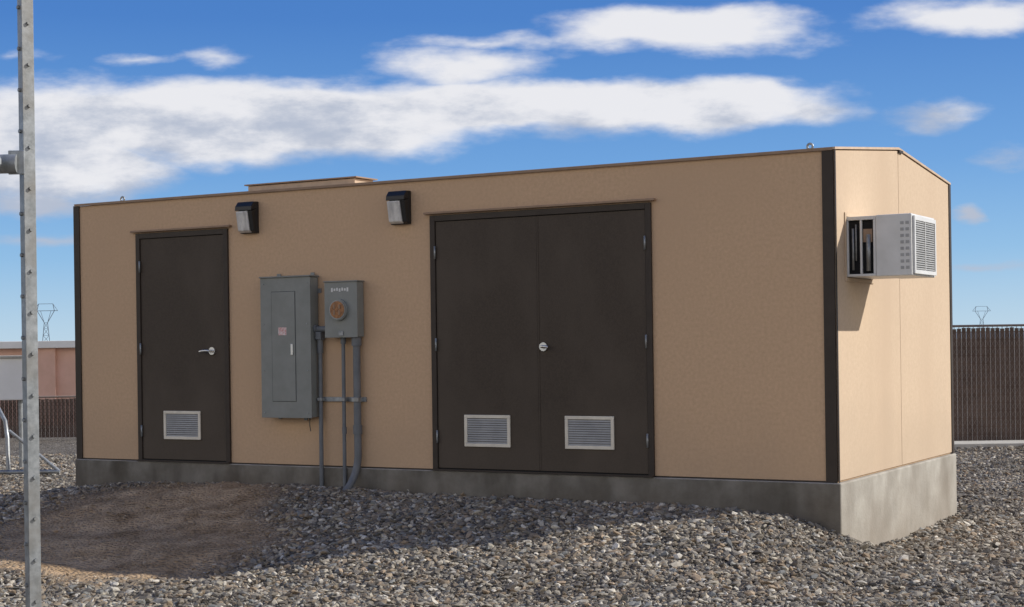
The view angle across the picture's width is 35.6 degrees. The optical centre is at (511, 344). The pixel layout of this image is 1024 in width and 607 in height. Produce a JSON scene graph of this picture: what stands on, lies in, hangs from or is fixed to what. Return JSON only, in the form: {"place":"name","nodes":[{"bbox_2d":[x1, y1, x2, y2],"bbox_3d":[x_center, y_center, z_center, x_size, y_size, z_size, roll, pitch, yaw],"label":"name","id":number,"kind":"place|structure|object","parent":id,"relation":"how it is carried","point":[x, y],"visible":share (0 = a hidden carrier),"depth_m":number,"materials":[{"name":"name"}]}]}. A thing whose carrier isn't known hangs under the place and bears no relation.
{"place":"outdoors","nodes":[
{"label":"outdoors","id":0,"kind":"place"},
{"bbox_2d":[0,444,1023,606],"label":"gravel","id":1,"kind":"structure","parent":0,"point":[995,554],"depth_m":11.39,"materials":[{"name":"grey gravel"}]},
{"bbox_2d":[0,338,1023,606],"bbox_3d":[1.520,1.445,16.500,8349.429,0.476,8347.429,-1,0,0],"label":"ground","id":2,"kind":"structure","parent":0,"point":[80,534],"depth_m":12.84,"materials":[{"name":"grey gravel"}]},
{"bbox_2d":[0,0,41,606],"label":"metal post","id":3,"kind":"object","parent":2,"relation":"on","point":[21,161],"depth_m":5.98,"materials":[{"name":"metal"}]},
{"bbox_2d":[0,355,60,474],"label":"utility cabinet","id":4,"kind":"object","parent":2,"relation":"on","point":[11,377],"visible":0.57,"depth_m":22.00,"materials":[{"name":"white metal"}]},
{"bbox_2d":[0,395,75,438],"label":"slatted chain link fence","id":5,"kind":"object","parent":2,"relation":"on","point":[52,411],"visible":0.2,"depth_m":29.50,"materials":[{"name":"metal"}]},
{"bbox_2d":[0,348,75,425],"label":"walls","id":6,"kind":"structure","parent":2,"relation":"on","point":[66,373],"depth_m":35.00,"materials":[{"name":"paint"}]},
{"bbox_2d":[0,340,74,348],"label":"roof fascia","id":7,"kind":"structure","parent":6,"relation":"on","point":[41,344],"depth_m":34.80,"materials":[{"name":"white paint"}]},
{"bbox_2d":[38,348,56,425],"bbox_3d":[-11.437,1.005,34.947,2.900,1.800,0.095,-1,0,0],"label":"pilaster","id":8,"kind":"object","parent":6,"relation":"attached to","point":[47,376],"visible":0.5,"depth_m":34.90,"materials":[{"name":"paint"}]},
{"bbox_2d":[37,304,57,340],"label":"transmission tower","id":9,"kind":"structure","parent":2,"relation":"on","point":[44,328],"depth_m":999.88,"materials":[{"name":"metal"}]},
{"bbox_2d":[73,143,956,544],"bbox_3d":[-0.111,0.209,15.336,7.815,3.636,3.462,-1,0,30],"label":"equipment shelter","id":10,"kind":"object","parent":2,"relation":"on","point":[717,331],"visible":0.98,"depth_m":13.36,"materials":[{"name":"beige paint"}]},
{"bbox_2d":[235,201,258,233],"bbox_3d":[-2.441,-1.166,14.680,0.190,0.290,0.118,-1,0,30],"label":"wall light","id":11,"kind":"object","parent":10,"relation":"attached to","point":[247,215],"visible":1,"depth_m":14.64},
{"bbox_2d":[259,272,321,430],"bbox_3d":[-2.008,0.073,14.422,0.610,1.431,0.155,-1,0,30],"label":"electrical panel","id":12,"kind":"object","parent":10,"relation":"attached to","point":[289,353],"visible":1,"depth_m":14.34,"materials":[{"name":"grey metal"}]},
{"bbox_2d":[271,292,295,400],"bbox_3d":[-2.058,0.021,14.375,0.260,0.985,0.004,-1,0,30],"label":"inner door","id":13,"kind":"structure","parent":12,"relation":"in","point":[283,303],"depth_m":14.37,"materials":[{"name":"grey metal"}]},
{"bbox_2d":[313,325,366,490],"bbox_3d":[-1.597,0.763,14.074,0.530,1.880,0.362,-1,0,30],"label":"electrical conduit","id":14,"kind":"object","parent":10,"relation":"attached to","point":[357,399],"visible":0.88,"depth_m":14.14,"materials":[{"name":"grey metal"}]},
{"bbox_2d":[323,280,363,337],"bbox_3d":[-1.495,-0.310,14.120,0.364,0.502,0.167,-1,0,30],"label":"electric meter","id":15,"kind":"object","parent":10,"relation":"attached to","point":[344,308],"visible":1,"depth_m":14.06,"materials":[{"name":"grey metal"}]},
{"bbox_2d":[386,190,410,224],"bbox_3d":[-0.986,-1.186,13.851,0.190,0.290,0.118,-1,0,30],"label":"wall light","id":16,"kind":"object","parent":10,"relation":"attached to","point":[399,206],"visible":1,"depth_m":13.82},
{"bbox_2d":[844,212,936,283],"bbox_3d":[2.938,-0.748,12.332,0.526,0.527,0.715,-1,0,30],"label":"air conditioner","id":17,"kind":"object","parent":10,"relation":"attached to","point":[894,246],"visible":1,"depth_m":12.10,"materials":[{"name":"white plastic"}]},
{"bbox_2d":[974,306,989,338],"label":"transmission tower","id":18,"kind":"structure","parent":2,"relation":"on","point":[983,317],"depth_m":1499.88,"materials":[{"name":"metal"}]},
{"bbox_2d":[953,324,1023,440],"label":"slatted chain link fence","id":19,"kind":"object","parent":2,"relation":"on","point":[990,387],"visible":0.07,"depth_m":24.90,"materials":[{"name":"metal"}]},
{"bbox_2d":[956,332,1014,338],"bbox_3d":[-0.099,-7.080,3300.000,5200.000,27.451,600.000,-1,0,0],"label":"fence slats","id":20,"kind":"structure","parent":19,"relation":"attached to","point":[985,335],"depth_m":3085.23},
{"bbox_2d":[954,440,1023,447],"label":"concrete curb","id":21,"kind":"structure","parent":2,"relation":"on","point":[970,444],"depth_m":23.95,"materials":[{"name":"grey concrete"}]},
{"bbox_2d":[0,0,1023,340],"label":"sky","id":22,"kind":"structure","parent":0,"point":[134,99],"materials":[{"name":"blue"}]}
]}

